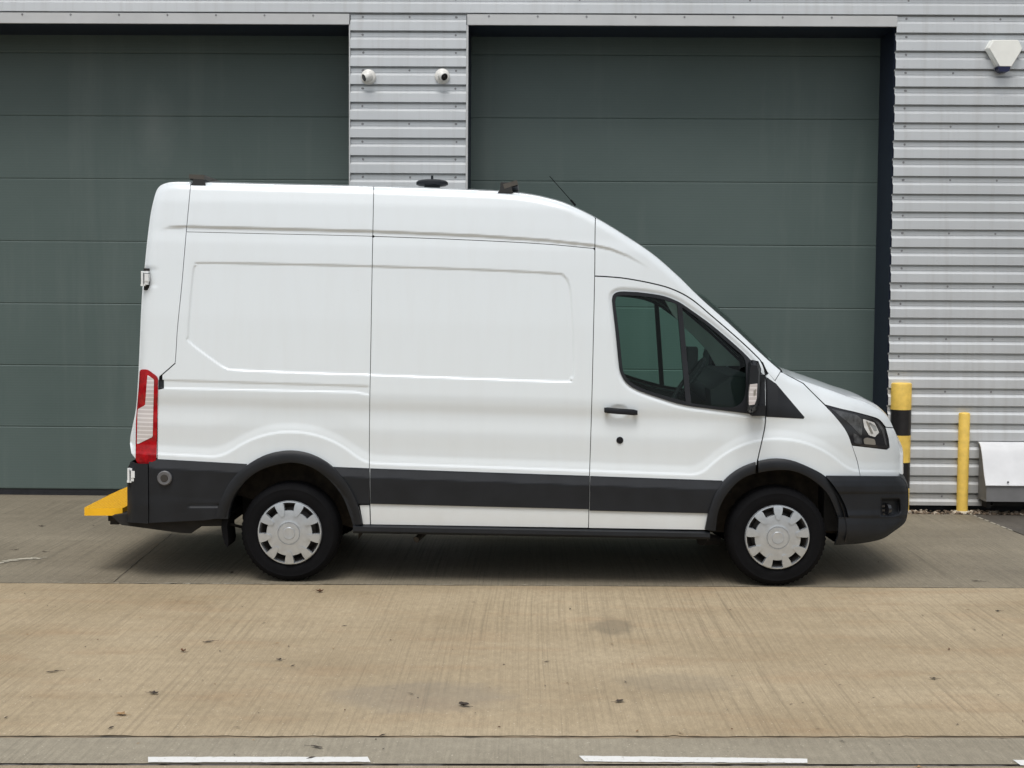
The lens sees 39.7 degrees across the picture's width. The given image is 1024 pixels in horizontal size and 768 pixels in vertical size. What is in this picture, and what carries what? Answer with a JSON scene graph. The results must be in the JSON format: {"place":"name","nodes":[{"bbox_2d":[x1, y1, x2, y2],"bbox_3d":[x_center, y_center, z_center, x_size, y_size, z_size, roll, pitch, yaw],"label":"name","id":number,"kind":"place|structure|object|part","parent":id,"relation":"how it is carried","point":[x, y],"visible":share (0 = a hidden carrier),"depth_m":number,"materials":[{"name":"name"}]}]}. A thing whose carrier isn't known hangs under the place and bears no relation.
{"place":"outdoors","nodes":[
{"label":"outdoors","id":0,"kind":"place"},
{"bbox_2d":[0,583,1023,736],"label":"yard slab","id":1,"kind":"structure","parent":0,"point":[773,651],"depth_m":7.70,"materials":[{"name":"concrete"}]},
{"bbox_2d":[0,495,1023,587],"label":"pavement","id":2,"kind":"structure","parent":0,"point":[942,550],"depth_m":10.76,"materials":[{"name":"concrete"}]},
{"bbox_2d":[0,557,39,563],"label":"scrape mark","id":3,"kind":"object","parent":2,"relation":"on","point":[18,559],"visible":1,"depth_m":10.54,"materials":[{"name":"paint"}]},
{"bbox_2d":[115,533,171,580],"bbox_3d":[-2.777,1.298,10.754,0.012,0.001,2.025,0,3,-2],"label":"ground joint","id":4,"kind":"object","parent":2,"relation":"on","point":[142,557],"visible":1,"depth_m":10.65,"materials":[{"name":"grey concrete"}]},
{"bbox_2d":[84,174,908,584],"bbox_3d":[-0.052,-0.082,10.686,5.914,2.947,2.618,0,3,1],"label":"van","id":5,"kind":"object","parent":2,"relation":"on","point":[324,368],"visible":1,"depth_m":9.71,"materials":[{"name":"paint"}]},
{"bbox_3d":[-2.549,-0.359,10.706,0.180,2.026,2.072,0,3,1],"label":"rear door","id":6,"kind":"part","parent":5,"relation":"part of","materials":[{"name":"paint"}]},
{"bbox_3d":[-0.207,-0.013,9.732,1.528,1.979,0.125,0,3,1],"label":"side door","id":7,"kind":"part","parent":5,"relation":"part of","materials":[{"name":"paint"}]},
{"bbox_3d":[1.162,0.014,11.745,1.198,1.723,0.479,0,3,1],"label":"front door","id":8,"kind":"part","parent":5,"relation":"part of","materials":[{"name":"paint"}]},
{"bbox_3d":[1.130,0.139,9.610,1.198,1.723,0.479,0,3,1],"label":"front door","id":9,"kind":"part","parent":5,"relation":"part of","materials":[{"name":"paint"}]},
{"bbox_2d":[0,0,1023,510],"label":"warehouse","id":10,"kind":"structure","parent":2,"relation":"on","point":[830,192],"depth_m":13.72,"materials":[{"name":"silver metal"}]},
{"bbox_2d":[0,35,348,495],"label":"sectional door","id":11,"kind":"structure","parent":10,"relation":"in","point":[92,126],"depth_m":13.82,"materials":[{"name":"green metal"}]},
{"bbox_2d":[361,69,375,84],"bbox_3d":[-1.327,-2.836,13.087,0.140,0.140,0.100,0,3,1],"label":"security camera","id":12,"kind":"object","parent":10,"relation":"attached to","point":[368,76],"visible":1,"depth_m":13.10,"materials":[{"name":"white plastic"}]},
{"bbox_2d":[435,68,449,83],"bbox_3d":[-0.644,-2.840,13.075,0.140,0.140,0.104,0,3,1],"label":"security camera","id":13,"kind":"object","parent":10,"relation":"attached to","point":[442,75],"visible":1,"depth_m":13.09,"materials":[{"name":"white plastic"}]},
{"bbox_2d":[471,37,880,402],"bbox_3d":[1.563,-1.652,13.769,3.930,4.248,0.007,0,3,1],"label":"sectional door","id":14,"kind":"structure","parent":10,"relation":"in","point":[748,167],"depth_m":13.74,"materials":[{"name":"metal"}]},
{"bbox_2d":[978,442,1023,507],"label":"wall box","id":15,"kind":"object","parent":10,"relation":"attached to","point":[1001,475],"visible":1,"depth_m":13.09,"materials":[{"name":"white plastic"}]},
{"bbox_2d":[985,40,1021,73],"bbox_3d":[4.505,-3.000,12.999,0.334,0.301,0.081,0,3,1],"label":"alarm box","id":16,"kind":"object","parent":10,"relation":"attached to","point":[1003,55],"visible":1,"depth_m":12.96,"materials":[{"name":"white plastic"}]},
{"bbox_2d":[5,525,1022,758],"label":"leaf litter","id":17,"kind":"object","parent":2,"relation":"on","point":[475,712],"visible":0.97,"depth_m":7.04,"materials":[{"name":"brown plant"}]},
{"bbox_2d":[0,737,1023,763],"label":"gutter slab","id":18,"kind":"structure","parent":0,"point":[573,750],"depth_m":6.17,"materials":[{"name":"concrete"}]},
{"bbox_2d":[148,757,369,761],"bbox_3d":[-1.071,1.588,6.008,0.949,0.001,0.076,0,3,-1],"label":"road marking","id":19,"kind":"object","parent":18,"relation":"on","point":[256,759],"visible":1,"depth_m":6.01,"materials":[{"name":"paint"}]},
{"bbox_2d":[580,756,806,762],"bbox_3d":[0.774,1.599,6.042,0.975,0.001,0.078,0,3,1],"label":"road marking","id":20,"kind":"object","parent":18,"relation":"on","point":[675,759],"visible":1,"depth_m":6.04,"materials":[{"name":"paint"}]},
{"bbox_2d":[1014,760,1023,764],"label":"road marking","id":21,"kind":"object","parent":18,"relation":"on","point":[1020,762],"visible":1,"depth_m":6.05,"materials":[{"name":"paint"}]},
{"bbox_2d":[0,765,1023,767],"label":"road","id":22,"kind":"structure","parent":0,"point":[104,766],"depth_m":5.94,"materials":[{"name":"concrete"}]},
{"bbox_2d":[975,515,1023,534],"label":"side pavement","id":23,"kind":"structure","parent":0,"point":[1015,523],"depth_m":12.79,"materials":[{"name":"concrete"}]},
{"label":"ground","id":24,"kind":"structure","parent":0,"visible":0},
{"bbox_2d":[0,516,1022,764],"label":"ground joint","id":25,"kind":"object","parent":24,"relation":"on","point":[716,764],"visible":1,"depth_m":6.02,"materials":[{"name":"grey concrete"}]},
{"bbox_2d":[0,735,1023,738],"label":"ground joint","id":26,"kind":"object","parent":24,"relation":"on","point":[228,736],"visible":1,"depth_m":6.37,"materials":[{"name":"grey concrete"}]},
{"bbox_2d":[0,764,1023,765],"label":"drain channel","id":27,"kind":"object","parent":24,"relation":"on","point":[478,765],"visible":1,"depth_m":5.98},
{"bbox_2d":[908,509,1023,515],"bbox_3d":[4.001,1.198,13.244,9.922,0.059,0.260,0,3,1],"label":"gravel","id":28,"kind":"structure","parent":24,"relation":"on","point":[979,511],"depth_m":13.19,"materials":[{"name":"beige gravel"}]},
{"bbox_2d":[890,382,911,513],"bbox_3d":[3.625,0.590,13.267,0.274,1.214,0.270,0,3,1],"label":"bollard","id":29,"kind":"object","parent":28,"relation":"on","point":[901,404],"visible":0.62,"depth_m":13.17,"materials":[{"name":"yellow metal"}]},
{"bbox_2d":[953,412,969,513],"bbox_3d":[4.215,0.732,13.259,0.181,0.941,0.183,0,3,1],"label":"bollard","id":30,"kind":"object","parent":28,"relation":"on","point":[963,462],"visible":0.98,"depth_m":13.22,"materials":[{"name":"yellow metal"}]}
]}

